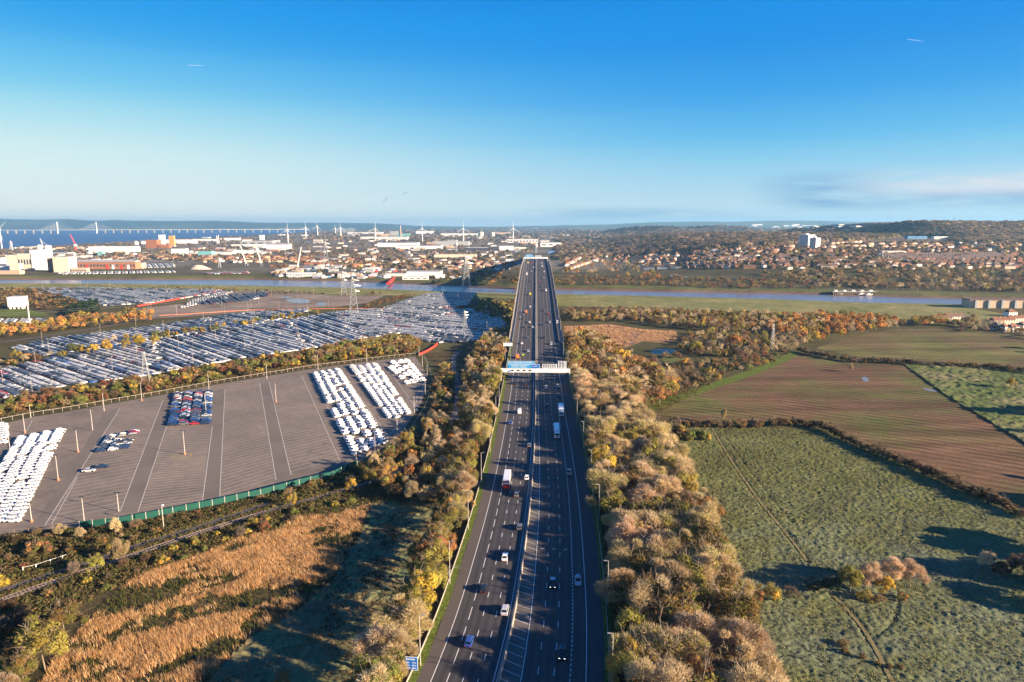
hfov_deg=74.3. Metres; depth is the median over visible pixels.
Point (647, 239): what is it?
woodland
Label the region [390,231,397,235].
building
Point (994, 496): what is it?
bush
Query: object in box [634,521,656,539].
tree
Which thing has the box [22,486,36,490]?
car
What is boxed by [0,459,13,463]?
car
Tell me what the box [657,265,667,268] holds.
house
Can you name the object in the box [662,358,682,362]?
frosty glade
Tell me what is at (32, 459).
car
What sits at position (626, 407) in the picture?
tree
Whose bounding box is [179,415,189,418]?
car
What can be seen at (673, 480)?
tree
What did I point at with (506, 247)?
warehouse
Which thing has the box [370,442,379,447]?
car
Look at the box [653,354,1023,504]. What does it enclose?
ploughed field
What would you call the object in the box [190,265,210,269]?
sand heap
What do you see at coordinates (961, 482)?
bush
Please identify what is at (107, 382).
bush
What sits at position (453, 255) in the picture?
warehouse
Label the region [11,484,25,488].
car
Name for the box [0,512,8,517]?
car
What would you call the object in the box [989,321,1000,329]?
house
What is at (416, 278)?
warehouse
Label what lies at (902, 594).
bush
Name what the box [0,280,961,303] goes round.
river
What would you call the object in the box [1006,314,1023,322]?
house
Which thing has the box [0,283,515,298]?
salt marsh
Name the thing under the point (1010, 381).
tree
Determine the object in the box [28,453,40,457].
car
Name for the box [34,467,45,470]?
car
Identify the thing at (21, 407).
bush
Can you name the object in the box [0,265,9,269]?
warehouse
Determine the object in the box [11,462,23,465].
car
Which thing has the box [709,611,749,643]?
tree
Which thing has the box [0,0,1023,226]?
sky
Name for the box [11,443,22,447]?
car
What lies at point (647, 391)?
tree
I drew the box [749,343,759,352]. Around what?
bush
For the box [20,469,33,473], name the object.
car
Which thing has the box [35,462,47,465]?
car
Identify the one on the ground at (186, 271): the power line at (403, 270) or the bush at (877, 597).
the bush at (877, 597)
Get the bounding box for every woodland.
[0,219,1023,269]
[0,240,1023,669]
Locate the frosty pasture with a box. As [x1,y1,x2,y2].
[669,425,1023,681]
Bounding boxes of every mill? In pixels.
[5,255,17,265]
[17,253,31,269]
[29,249,52,269]
[47,258,53,271]
[52,256,76,271]
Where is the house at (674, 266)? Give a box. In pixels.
[670,264,680,268]
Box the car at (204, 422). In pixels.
[200,420,210,424]
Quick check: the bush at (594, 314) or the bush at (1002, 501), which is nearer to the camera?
the bush at (1002, 501)
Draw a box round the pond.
[651,348,675,353]
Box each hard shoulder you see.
[416,259,527,681]
[541,255,603,681]
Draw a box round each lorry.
[503,469,510,488]
[554,423,559,438]
[558,403,563,416]
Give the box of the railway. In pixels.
[0,460,414,600]
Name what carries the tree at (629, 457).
on the ground at (186, 271)
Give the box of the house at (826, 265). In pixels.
[820,264,833,268]
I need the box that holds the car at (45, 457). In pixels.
[39,456,50,459]
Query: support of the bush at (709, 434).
on the ground at (186, 271)
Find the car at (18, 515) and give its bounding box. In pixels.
[8,512,23,517]
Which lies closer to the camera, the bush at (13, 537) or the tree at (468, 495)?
the bush at (13, 537)
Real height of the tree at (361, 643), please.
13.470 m
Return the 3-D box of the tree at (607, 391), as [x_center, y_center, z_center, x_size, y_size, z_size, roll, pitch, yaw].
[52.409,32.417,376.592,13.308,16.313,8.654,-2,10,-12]
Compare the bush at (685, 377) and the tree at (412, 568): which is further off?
the bush at (685, 377)
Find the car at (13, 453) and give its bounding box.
[6,452,17,455]
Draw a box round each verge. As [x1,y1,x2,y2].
[408,334,513,681]
[562,343,612,681]
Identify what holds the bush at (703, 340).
on the ground at (186, 271)
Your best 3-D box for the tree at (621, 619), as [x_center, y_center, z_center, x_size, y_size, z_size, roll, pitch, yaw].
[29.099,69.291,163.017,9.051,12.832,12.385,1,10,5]
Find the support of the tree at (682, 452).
on the ground at (186, 271)
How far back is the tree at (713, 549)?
191.22 m
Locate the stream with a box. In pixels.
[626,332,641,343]
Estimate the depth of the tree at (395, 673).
140.44 m
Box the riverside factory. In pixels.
[961,298,1023,307]
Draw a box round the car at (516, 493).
[514,491,519,496]
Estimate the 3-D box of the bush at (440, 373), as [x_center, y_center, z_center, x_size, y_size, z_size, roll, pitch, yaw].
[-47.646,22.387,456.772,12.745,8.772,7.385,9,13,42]
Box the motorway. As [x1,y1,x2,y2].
[430,255,586,681]
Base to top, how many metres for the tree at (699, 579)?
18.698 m
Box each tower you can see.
[158,235,165,243]
[169,236,175,245]
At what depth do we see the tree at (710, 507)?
215.39 m
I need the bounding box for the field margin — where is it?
[647,351,800,410]
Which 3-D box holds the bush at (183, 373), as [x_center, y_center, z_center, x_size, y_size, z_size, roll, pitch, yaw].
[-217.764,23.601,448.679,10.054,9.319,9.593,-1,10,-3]
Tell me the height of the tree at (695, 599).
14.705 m
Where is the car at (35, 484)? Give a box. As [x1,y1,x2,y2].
[25,482,38,486]
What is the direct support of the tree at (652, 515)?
on the ground at (186, 271)
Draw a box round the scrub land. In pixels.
[0,342,482,681]
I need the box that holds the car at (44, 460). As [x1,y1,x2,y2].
[38,459,49,462]
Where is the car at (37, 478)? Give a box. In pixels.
[28,476,41,480]
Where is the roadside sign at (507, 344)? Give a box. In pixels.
[503,343,511,358]
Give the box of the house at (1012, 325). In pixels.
[1008,323,1019,331]
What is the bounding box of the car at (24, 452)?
[18,450,30,454]
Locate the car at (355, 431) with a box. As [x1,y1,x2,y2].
[352,429,361,433]
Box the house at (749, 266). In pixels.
[743,265,755,268]
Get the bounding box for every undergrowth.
[1,343,422,415]
[308,430,471,681]
[576,348,731,681]
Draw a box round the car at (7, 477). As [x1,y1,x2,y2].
[2,476,14,480]
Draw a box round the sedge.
[47,504,369,681]
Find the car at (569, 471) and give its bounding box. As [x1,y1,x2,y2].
[567,468,571,474]
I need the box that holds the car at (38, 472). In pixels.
[31,470,43,474]
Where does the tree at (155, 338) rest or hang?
on the storage yard at (59, 382)
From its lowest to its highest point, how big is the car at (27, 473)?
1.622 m
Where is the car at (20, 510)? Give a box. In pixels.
[10,508,25,513]
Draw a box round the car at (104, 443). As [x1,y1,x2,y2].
[100,442,110,445]
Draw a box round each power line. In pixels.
[0,356,147,391]
[9,282,350,330]
[148,315,459,362]
[358,262,457,280]
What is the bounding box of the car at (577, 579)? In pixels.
[574,574,580,585]
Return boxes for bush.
[0,404,6,410]
[0,594,17,610]
[0,615,5,624]
[0,643,14,653]
[0,660,4,671]
[1,613,23,631]
[4,397,16,407]
[6,534,23,542]
[9,604,31,616]
[13,403,27,409]
[14,392,27,401]
[16,392,36,403]
[18,353,31,360]
[23,536,49,556]
[26,392,39,400]
[30,350,41,359]
[33,402,45,409]
[36,393,50,402]
[40,385,61,394]
[41,588,53,595]
[43,546,57,556]
[49,390,64,402]
[62,544,76,557]
[63,389,74,399]
[66,559,83,573]
[69,392,88,405]
[72,381,90,391]
[75,344,87,351]
[88,386,98,393]
[92,535,106,544]
[95,388,108,399]
[97,378,111,386]
[111,381,123,389]
[117,555,129,567]
[123,370,140,380]
[128,519,143,527]
[129,379,141,387]
[139,553,151,560]
[141,380,153,386]
[150,379,163,386]
[153,553,169,564]
[171,376,183,383]
[176,363,186,374]
[179,371,192,380]
[190,536,200,544]
[191,368,203,374]
[199,364,213,371]
[213,371,223,379]
[218,366,227,371]
[228,363,243,371]
[234,522,246,535]
[236,364,255,373]
[246,517,257,524]
[249,359,259,365]
[257,518,270,531]
[270,356,277,363]
[273,350,281,356]
[277,357,288,362]
[280,358,292,368]
[283,487,295,493]
[285,350,296,358]
[287,357,300,364]
[305,349,317,356]
[312,351,323,357]
[315,477,322,483]
[324,351,333,360]
[325,347,335,356]
[327,344,337,351]
[336,350,351,359]
[337,341,347,346]
[339,338,352,347]
[346,345,355,353]
[352,346,361,355]
[361,341,375,350]
[373,339,381,346]
[382,344,395,353]
[393,340,404,348]
[407,339,417,349]
[428,381,443,391]
[430,401,440,410]
[432,383,447,394]
[433,374,443,384]
[435,388,445,395]
[436,371,447,376]
[441,402,449,410]
[443,378,454,386]
[444,367,455,376]
[590,312,601,319]
[606,312,615,316]
[647,317,657,323]
[657,307,668,314]
[660,352,669,356]
[666,415,678,424]
[671,350,681,356]
[671,427,682,432]
[672,318,683,326]
[674,423,684,432]
[676,369,684,376]
[677,430,686,439]
[680,380,691,387]
[681,374,689,381]
[683,320,695,327]
[684,427,695,439]
[685,361,693,366]
[690,372,700,381]
[693,428,702,435]
[695,347,705,353]
[699,429,711,439]
[699,430,709,439]
[700,316,710,325]
[700,337,709,341]
[701,376,710,384]
[703,340,712,347]
[705,364,714,373]
[706,320,717,327]
[706,418,719,424]
[709,370,721,379]
[713,347,725,355]
[713,416,723,426]
[718,370,727,375]
[730,418,742,428]
[733,349,744,356]
[745,340,755,345]
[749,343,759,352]
[752,421,761,426]
[752,585,765,601]
[758,581,781,600]
[767,420,777,427]
[775,338,788,345]
[776,331,785,339]
[778,346,789,353]
[779,415,787,425]
[783,584,800,598]
[804,576,827,589]
[810,417,822,426]
[822,422,832,431]
[837,638,849,647]
[854,440,862,446]
[855,588,872,603]
[859,443,869,450]
[859,652,866,658]
[867,447,877,453]
[870,442,880,448]
[872,593,886,602]
[876,449,888,458]
[879,447,892,458]
[886,448,902,461]
[891,453,907,460]
[892,454,909,463]
[895,591,909,600]
[902,458,912,466]
[910,458,918,468]
[911,461,919,469]
[918,463,932,474]
[929,467,947,477]
[936,470,954,482]
[945,475,959,485]
[949,477,967,488]
[962,484,978,494]
[971,488,985,498]
[973,483,992,492]
[983,492,1003,501]
[984,490,996,502]
[989,557,1016,573]
[990,493,1002,504]
[997,495,1012,505]
[1002,503,1016,513]
[1006,553,1023,570]
[1013,508,1021,517]
[1016,508,1023,516]
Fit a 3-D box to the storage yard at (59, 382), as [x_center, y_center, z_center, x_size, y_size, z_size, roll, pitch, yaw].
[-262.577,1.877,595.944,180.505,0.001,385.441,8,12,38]
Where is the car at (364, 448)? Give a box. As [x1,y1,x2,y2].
[361,446,370,450]
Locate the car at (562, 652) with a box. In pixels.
[557,644,566,660]
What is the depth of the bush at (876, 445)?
309.42 m
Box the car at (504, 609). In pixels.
[500,604,509,615]
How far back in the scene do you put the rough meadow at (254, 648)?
177.66 m
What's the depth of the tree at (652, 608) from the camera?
161.54 m
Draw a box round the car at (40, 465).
[34,464,46,468]
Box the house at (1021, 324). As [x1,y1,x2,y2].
[1016,320,1023,327]
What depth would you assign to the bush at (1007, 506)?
244.10 m
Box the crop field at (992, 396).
[906,364,1023,440]
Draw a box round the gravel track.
[450,351,461,423]
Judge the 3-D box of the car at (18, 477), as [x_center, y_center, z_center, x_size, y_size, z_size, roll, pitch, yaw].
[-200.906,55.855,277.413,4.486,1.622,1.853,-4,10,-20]
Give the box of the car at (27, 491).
[20,490,34,494]
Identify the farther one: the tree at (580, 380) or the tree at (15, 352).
the tree at (15, 352)
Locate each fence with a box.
[0,353,409,421]
[0,523,75,534]
[79,460,357,527]
[406,342,510,681]
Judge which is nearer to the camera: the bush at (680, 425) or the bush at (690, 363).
the bush at (680, 425)
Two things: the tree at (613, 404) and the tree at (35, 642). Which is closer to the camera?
the tree at (35, 642)
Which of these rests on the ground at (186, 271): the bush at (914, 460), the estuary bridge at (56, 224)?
the bush at (914, 460)
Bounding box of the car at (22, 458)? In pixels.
[14,457,26,461]
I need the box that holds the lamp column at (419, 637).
[419,614,424,665]
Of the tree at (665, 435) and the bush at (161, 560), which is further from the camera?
the tree at (665, 435)
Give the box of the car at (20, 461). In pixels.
[13,460,25,463]
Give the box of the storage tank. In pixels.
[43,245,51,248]
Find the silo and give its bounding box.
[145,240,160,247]
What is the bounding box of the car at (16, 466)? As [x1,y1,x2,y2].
[9,465,21,468]
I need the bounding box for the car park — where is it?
[0,356,426,533]
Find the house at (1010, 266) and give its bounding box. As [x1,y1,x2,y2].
[1002,264,1015,268]
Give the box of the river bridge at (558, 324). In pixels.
[508,256,563,342]
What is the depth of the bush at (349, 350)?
531.35 m
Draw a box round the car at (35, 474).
[30,473,42,477]
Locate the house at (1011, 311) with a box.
[1003,308,1017,315]
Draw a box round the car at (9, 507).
[0,505,13,509]
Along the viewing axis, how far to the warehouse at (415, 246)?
2925.48 m
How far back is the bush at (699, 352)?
540.42 m
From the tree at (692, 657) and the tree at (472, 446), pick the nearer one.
the tree at (692, 657)
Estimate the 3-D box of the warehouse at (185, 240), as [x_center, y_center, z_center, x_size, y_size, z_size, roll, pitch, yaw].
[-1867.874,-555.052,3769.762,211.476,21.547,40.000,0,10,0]
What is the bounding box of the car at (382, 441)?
[378,439,387,443]
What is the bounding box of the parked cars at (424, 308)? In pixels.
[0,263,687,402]
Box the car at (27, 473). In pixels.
[19,471,30,475]
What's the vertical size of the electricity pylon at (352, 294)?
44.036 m
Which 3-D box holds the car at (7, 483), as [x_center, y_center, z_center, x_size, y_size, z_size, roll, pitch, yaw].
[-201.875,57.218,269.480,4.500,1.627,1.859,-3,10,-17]
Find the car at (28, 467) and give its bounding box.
[21,466,34,470]
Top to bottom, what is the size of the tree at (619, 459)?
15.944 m
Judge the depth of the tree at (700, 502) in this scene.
227.04 m
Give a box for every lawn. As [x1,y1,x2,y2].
[0,309,47,316]
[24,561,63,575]
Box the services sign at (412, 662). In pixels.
[405,657,417,671]
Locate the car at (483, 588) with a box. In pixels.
[480,583,487,592]
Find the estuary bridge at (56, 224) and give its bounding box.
[7,222,294,233]
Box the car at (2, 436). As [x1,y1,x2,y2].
[0,434,8,438]
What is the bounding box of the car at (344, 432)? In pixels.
[341,430,350,434]
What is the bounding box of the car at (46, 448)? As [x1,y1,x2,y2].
[44,446,55,450]
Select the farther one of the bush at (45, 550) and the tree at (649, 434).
the tree at (649, 434)
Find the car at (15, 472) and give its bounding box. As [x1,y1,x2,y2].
[6,470,19,474]
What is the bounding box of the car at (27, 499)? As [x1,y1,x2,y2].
[16,497,31,501]
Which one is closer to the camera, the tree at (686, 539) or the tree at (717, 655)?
the tree at (717, 655)
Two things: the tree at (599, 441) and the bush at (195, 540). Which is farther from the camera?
the tree at (599, 441)
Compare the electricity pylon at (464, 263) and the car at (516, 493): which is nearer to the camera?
the car at (516, 493)
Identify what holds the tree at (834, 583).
on the ground at (186, 271)
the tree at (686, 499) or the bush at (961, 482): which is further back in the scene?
the bush at (961, 482)
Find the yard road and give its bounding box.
[0,312,193,342]
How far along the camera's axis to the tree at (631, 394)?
361.75 m
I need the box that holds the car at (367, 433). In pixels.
[363,431,372,436]
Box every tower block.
[798,233,814,246]
[809,237,820,248]
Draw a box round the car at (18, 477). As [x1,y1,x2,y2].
[15,475,29,479]
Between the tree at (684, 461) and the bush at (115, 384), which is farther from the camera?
the bush at (115, 384)
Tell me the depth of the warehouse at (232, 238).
4571.87 m
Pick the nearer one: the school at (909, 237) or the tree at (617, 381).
the tree at (617, 381)
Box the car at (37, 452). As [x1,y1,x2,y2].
[31,450,42,453]
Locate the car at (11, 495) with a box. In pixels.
[5,494,18,498]
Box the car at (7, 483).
[0,482,12,485]
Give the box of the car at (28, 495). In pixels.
[19,493,33,497]
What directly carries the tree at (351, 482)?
on the scrub land
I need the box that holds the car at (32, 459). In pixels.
[26,458,38,461]
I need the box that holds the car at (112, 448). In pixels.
[108,446,117,450]
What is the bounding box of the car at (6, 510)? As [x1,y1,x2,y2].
[0,508,11,513]
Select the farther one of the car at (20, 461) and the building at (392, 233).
the building at (392, 233)
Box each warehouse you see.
[0,257,5,263]
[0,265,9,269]
[0,270,24,273]
[52,252,74,254]
[88,246,139,252]
[158,244,171,247]
[166,239,197,242]
[197,239,217,240]
[198,251,214,255]
[215,252,234,254]
[224,238,240,239]
[231,244,265,245]
[233,250,253,253]
[240,241,275,243]
[266,243,291,248]
[304,262,334,264]
[347,232,382,233]
[360,237,408,239]
[374,234,389,236]
[377,242,419,246]
[385,272,407,275]
[395,245,442,248]
[402,276,428,279]
[406,270,442,275]
[416,231,433,233]
[434,241,469,244]
[434,254,476,256]
[435,274,444,277]
[441,233,477,235]
[466,247,487,250]
[490,246,498,249]
[494,232,510,234]
[499,246,513,249]
[507,239,537,242]
[540,242,560,246]
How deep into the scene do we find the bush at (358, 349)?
535.17 m
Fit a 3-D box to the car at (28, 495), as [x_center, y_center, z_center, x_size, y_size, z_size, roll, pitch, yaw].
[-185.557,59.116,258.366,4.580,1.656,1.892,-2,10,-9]
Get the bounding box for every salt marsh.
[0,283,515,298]
[556,294,1015,326]
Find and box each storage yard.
[0,314,392,398]
[23,309,312,355]
[29,288,210,305]
[136,291,384,317]
[343,316,487,342]
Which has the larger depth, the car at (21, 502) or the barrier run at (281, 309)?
the barrier run at (281, 309)
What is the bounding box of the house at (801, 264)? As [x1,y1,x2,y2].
[793,262,806,265]
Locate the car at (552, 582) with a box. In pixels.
[549,577,556,588]
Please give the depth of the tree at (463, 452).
280.60 m
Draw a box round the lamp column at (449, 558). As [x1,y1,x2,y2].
[449,541,453,579]
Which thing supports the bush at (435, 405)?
on the scrub land
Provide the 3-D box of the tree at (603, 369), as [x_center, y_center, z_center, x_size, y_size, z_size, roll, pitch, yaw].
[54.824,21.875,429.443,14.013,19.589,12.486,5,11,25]
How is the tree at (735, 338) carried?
on the ground at (186, 271)
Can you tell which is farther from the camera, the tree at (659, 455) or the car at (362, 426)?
the car at (362, 426)
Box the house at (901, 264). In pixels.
[899,262,910,266]
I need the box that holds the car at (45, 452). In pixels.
[41,451,53,454]
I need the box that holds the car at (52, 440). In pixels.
[48,439,59,442]
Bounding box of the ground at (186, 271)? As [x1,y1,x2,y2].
[0,219,1023,651]
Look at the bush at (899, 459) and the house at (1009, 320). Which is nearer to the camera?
the bush at (899, 459)
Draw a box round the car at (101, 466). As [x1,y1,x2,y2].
[95,464,108,468]
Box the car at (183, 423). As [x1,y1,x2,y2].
[178,421,188,424]
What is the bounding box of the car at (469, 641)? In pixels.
[464,635,473,647]
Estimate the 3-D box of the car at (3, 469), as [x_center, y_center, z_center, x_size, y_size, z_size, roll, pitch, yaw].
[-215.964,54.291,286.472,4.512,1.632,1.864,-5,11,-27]
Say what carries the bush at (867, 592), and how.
on the ground at (186, 271)
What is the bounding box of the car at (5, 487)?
[0,485,10,489]
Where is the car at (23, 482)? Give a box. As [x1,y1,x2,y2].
[12,480,26,485]
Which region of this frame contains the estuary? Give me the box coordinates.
[0,230,321,247]
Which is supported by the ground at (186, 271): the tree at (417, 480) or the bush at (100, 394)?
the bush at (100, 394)
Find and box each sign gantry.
[501,361,569,380]
[524,254,547,258]
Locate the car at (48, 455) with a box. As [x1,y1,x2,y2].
[41,453,52,456]
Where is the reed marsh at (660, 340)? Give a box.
[564,324,677,347]
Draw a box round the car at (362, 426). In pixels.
[359,424,367,428]
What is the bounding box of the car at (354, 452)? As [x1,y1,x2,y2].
[351,449,361,454]
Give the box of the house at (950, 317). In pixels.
[928,314,952,322]
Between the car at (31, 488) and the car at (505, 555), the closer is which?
the car at (505, 555)
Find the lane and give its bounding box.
[0,502,270,592]
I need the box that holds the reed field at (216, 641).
[48,504,370,681]
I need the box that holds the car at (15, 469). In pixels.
[8,468,20,471]
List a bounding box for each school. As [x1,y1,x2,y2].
[904,236,915,238]
[916,236,926,238]
[931,236,948,238]
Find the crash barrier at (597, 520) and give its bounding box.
[563,344,608,655]
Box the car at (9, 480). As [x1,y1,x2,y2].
[0,479,13,483]
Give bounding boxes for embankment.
[395,344,642,681]
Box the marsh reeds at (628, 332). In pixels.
[563,324,676,344]
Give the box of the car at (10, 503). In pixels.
[0,501,14,505]
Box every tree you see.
[0,567,10,587]
[0,646,38,681]
[0,670,23,681]
[7,618,70,670]
[9,348,22,356]
[15,612,43,644]
[38,597,91,630]
[53,523,66,533]
[66,342,80,350]
[73,527,85,537]
[86,343,98,352]
[86,553,104,573]
[100,339,112,349]
[108,516,121,533]
[109,532,130,557]
[118,338,130,346]
[132,333,145,344]
[148,332,158,343]
[273,669,289,681]
[286,491,296,503]
[307,477,317,487]
[344,476,356,492]
[346,669,363,681]
[350,646,405,681]
[351,618,400,657]
[354,659,396,681]
[361,467,380,481]
[366,452,379,463]
[367,644,409,681]
[369,592,433,639]
[374,458,397,477]
[376,620,418,659]
[377,456,397,471]
[379,469,396,490]
[380,596,417,633]
[383,447,397,459]
[399,564,437,614]
[400,428,413,445]
[401,584,430,628]
[402,474,426,495]
[402,476,419,497]
[406,554,421,577]
[407,533,440,562]
[408,464,414,477]
[409,552,449,582]
[414,526,457,563]
[419,468,436,484]
[420,519,450,540]
[420,563,447,590]
[421,538,452,570]
[422,418,432,430]
[424,463,434,477]
[426,462,436,470]
[426,522,449,544]
[429,432,442,447]
[430,424,441,439]
[430,504,461,529]
[430,507,452,525]
[433,469,445,486]
[435,466,461,495]
[435,484,453,500]
[437,493,449,509]
[440,491,459,508]
[446,498,469,520]
[447,441,457,458]
[449,456,467,471]
[449,465,458,475]
[450,431,465,445]
[450,483,475,506]
[450,485,462,500]
[451,467,477,489]
[452,443,477,464]
[456,435,479,452]
[458,461,478,490]
[459,460,476,471]
[463,431,476,442]
[463,452,476,467]
[468,410,480,432]
[470,418,493,437]
[471,429,486,448]
[472,411,486,425]
[474,397,498,414]
[478,415,492,427]
[480,371,500,387]
[480,402,499,419]
[488,364,504,379]
[568,364,590,382]
[572,372,593,388]
[572,384,594,406]
[575,382,597,395]
[576,389,610,409]
[578,398,597,415]
[579,383,598,404]
[581,412,602,433]
[583,399,600,409]
[583,407,597,418]
[583,429,611,446]
[584,411,618,440]
[584,422,607,442]
[585,462,628,505]
[587,377,600,387]
[587,439,611,455]
[589,360,607,374]
[589,438,620,470]
[590,363,608,379]
[592,455,614,480]
[593,566,636,602]
[594,392,613,415]
[595,383,609,392]
[596,369,617,378]
[597,403,611,411]
[598,489,628,517]
[599,387,610,393]
[600,369,619,381]
[600,374,615,385]
[600,480,639,508]
[600,500,639,525]
[601,404,629,425]
[602,379,615,392]
[602,409,634,430]
[602,536,646,578]
[603,438,617,448]
[603,514,649,547]
[603,623,659,678]
[605,449,628,468]
[606,434,623,448]
[606,622,646,681]
[607,374,625,383]
[607,536,641,560]
[608,388,633,407]
[609,437,644,461]
[609,498,650,536]
[610,397,622,410]
[610,604,710,680]
[611,384,621,394]
[611,568,664,612]
[612,460,642,494]
[613,426,635,435]
[614,604,649,633]
[615,399,638,411]
[615,425,641,446]
[617,390,643,400]
[617,402,644,415]
[617,454,631,464]
[618,383,643,393]
[618,417,641,439]
[619,392,641,409]
[621,455,659,488]
[622,384,640,394]
[622,483,665,509]
[622,502,642,509]
[623,439,644,453]
[623,570,671,621]
[623,653,679,681]
[625,476,657,497]
[625,550,667,592]
[627,673,653,681]
[628,407,656,428]
[628,493,667,524]
[630,450,669,476]
[630,530,679,560]
[633,434,653,451]
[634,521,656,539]
[634,621,664,660]
[635,397,655,419]
[635,413,671,435]
[635,551,697,603]
[636,386,651,396]
[636,527,676,560]
[637,504,663,533]
[638,599,676,634]
[639,433,653,441]
[640,426,656,437]
[640,438,658,450]
[641,437,666,455]
[642,393,654,407]
[644,449,662,463]
[644,477,682,504]
[646,648,700,681]
[647,576,717,630]
[648,387,671,404]
[650,436,691,462]
[651,472,684,501]
[651,499,693,530]
[653,449,676,474]
[654,495,675,507]
[655,430,678,448]
[659,466,676,473]
[659,527,691,558]
[660,490,699,527]
[660,622,695,663]
[661,446,696,479]
[664,450,682,461]
[666,483,689,503]
[666,519,705,545]
[667,602,723,653]
[669,462,700,494]
[670,496,715,539]
[670,553,709,595]
[671,542,717,588]
[677,464,699,484]
[677,581,705,608]
[678,497,707,514]
[679,484,725,515]
[680,643,732,681]
[680,655,721,681]
[681,357,688,365]
[681,533,722,554]
[682,492,723,536]
[682,601,722,639]
[686,339,703,349]
[687,487,718,510]
[687,530,737,576]
[691,511,731,551]
[692,552,758,596]
[695,633,735,664]
[696,580,746,629]
[698,529,732,561]
[698,575,763,626]
[703,629,759,680]
[707,562,743,587]
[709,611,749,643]
[709,652,745,675]
[712,640,790,681]
[719,615,777,662]
[720,408,726,420]
[722,659,790,681]
[726,333,741,343]
[820,574,842,593]
[838,562,863,593]
[859,558,883,589]
[874,572,895,594]
[878,552,909,580]
[896,556,930,587]
[961,311,978,324]
[977,550,996,570]
[1005,377,1016,386]
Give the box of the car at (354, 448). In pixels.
[350,446,359,450]
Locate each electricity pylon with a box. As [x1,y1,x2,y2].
[138,352,150,386]
[320,241,330,266]
[339,271,347,294]
[346,278,359,313]
[459,255,471,289]
[462,311,467,328]
[770,324,774,349]
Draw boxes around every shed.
[77,260,140,268]
[289,265,298,268]
[364,267,374,271]
[368,274,376,277]
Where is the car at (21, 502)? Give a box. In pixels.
[15,500,29,505]
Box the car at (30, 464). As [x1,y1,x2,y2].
[22,463,34,467]
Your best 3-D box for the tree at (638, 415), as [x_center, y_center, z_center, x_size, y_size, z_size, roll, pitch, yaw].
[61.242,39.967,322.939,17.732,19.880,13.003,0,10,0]
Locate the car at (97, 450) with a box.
[95,448,105,452]
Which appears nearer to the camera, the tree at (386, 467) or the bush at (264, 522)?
the bush at (264, 522)
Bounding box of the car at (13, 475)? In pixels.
[5,473,18,477]
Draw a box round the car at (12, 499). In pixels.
[3,497,16,501]
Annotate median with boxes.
[495,259,538,681]
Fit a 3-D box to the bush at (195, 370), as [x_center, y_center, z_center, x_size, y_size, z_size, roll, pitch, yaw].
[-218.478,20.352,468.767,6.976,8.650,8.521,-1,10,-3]
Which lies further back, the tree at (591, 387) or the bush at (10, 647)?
the tree at (591, 387)
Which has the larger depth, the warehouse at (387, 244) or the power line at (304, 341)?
the warehouse at (387, 244)
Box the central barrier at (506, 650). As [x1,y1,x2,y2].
[497,319,535,681]
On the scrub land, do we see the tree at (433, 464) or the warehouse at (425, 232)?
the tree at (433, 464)
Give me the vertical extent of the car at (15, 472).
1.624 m
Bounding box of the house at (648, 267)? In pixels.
[644,266,654,269]
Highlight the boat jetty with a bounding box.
[830,290,875,294]
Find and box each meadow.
[208,501,432,681]
[481,295,515,336]
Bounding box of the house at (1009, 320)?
[988,316,1015,324]
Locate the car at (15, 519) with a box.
[5,516,21,522]
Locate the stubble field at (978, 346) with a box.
[818,328,1023,365]
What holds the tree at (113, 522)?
on the scrub land
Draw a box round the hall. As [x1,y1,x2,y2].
[879,251,905,252]
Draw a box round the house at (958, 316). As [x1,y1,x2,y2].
[943,312,964,320]
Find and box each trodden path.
[712,429,806,560]
[832,595,893,681]
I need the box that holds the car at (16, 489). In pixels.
[9,487,21,491]
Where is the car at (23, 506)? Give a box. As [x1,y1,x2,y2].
[13,504,28,509]
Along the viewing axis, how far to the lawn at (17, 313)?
794.52 m
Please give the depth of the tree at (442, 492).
246.42 m
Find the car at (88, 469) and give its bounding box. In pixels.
[81,467,95,471]
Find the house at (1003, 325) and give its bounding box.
[998,322,1008,331]
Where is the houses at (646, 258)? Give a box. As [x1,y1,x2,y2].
[109,240,1023,268]
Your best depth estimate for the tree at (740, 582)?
184.42 m
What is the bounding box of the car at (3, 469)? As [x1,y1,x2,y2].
[0,467,8,470]
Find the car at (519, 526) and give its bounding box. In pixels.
[516,523,522,529]
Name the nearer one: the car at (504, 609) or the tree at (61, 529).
the car at (504, 609)
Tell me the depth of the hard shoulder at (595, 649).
217.03 m
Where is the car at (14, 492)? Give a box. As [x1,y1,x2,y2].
[7,490,20,494]
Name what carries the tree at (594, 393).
on the embankment
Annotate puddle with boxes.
[287,299,309,302]
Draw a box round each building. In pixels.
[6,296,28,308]
[9,263,23,269]
[70,268,89,271]
[97,251,105,255]
[139,263,145,268]
[171,249,188,253]
[286,272,315,275]
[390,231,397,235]
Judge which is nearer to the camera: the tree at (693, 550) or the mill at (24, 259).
the tree at (693, 550)
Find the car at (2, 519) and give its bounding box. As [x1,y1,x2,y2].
[0,516,6,522]
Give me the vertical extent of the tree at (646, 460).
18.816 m
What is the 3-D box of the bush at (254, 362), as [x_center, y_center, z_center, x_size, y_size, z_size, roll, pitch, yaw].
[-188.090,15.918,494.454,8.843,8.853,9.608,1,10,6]
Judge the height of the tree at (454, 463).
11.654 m
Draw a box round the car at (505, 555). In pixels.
[501,552,508,560]
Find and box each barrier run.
[137,289,222,306]
[160,308,383,315]
[386,277,395,284]
[419,343,437,354]
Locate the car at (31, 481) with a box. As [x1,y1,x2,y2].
[26,479,39,484]
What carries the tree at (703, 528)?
on the ground at (186, 271)

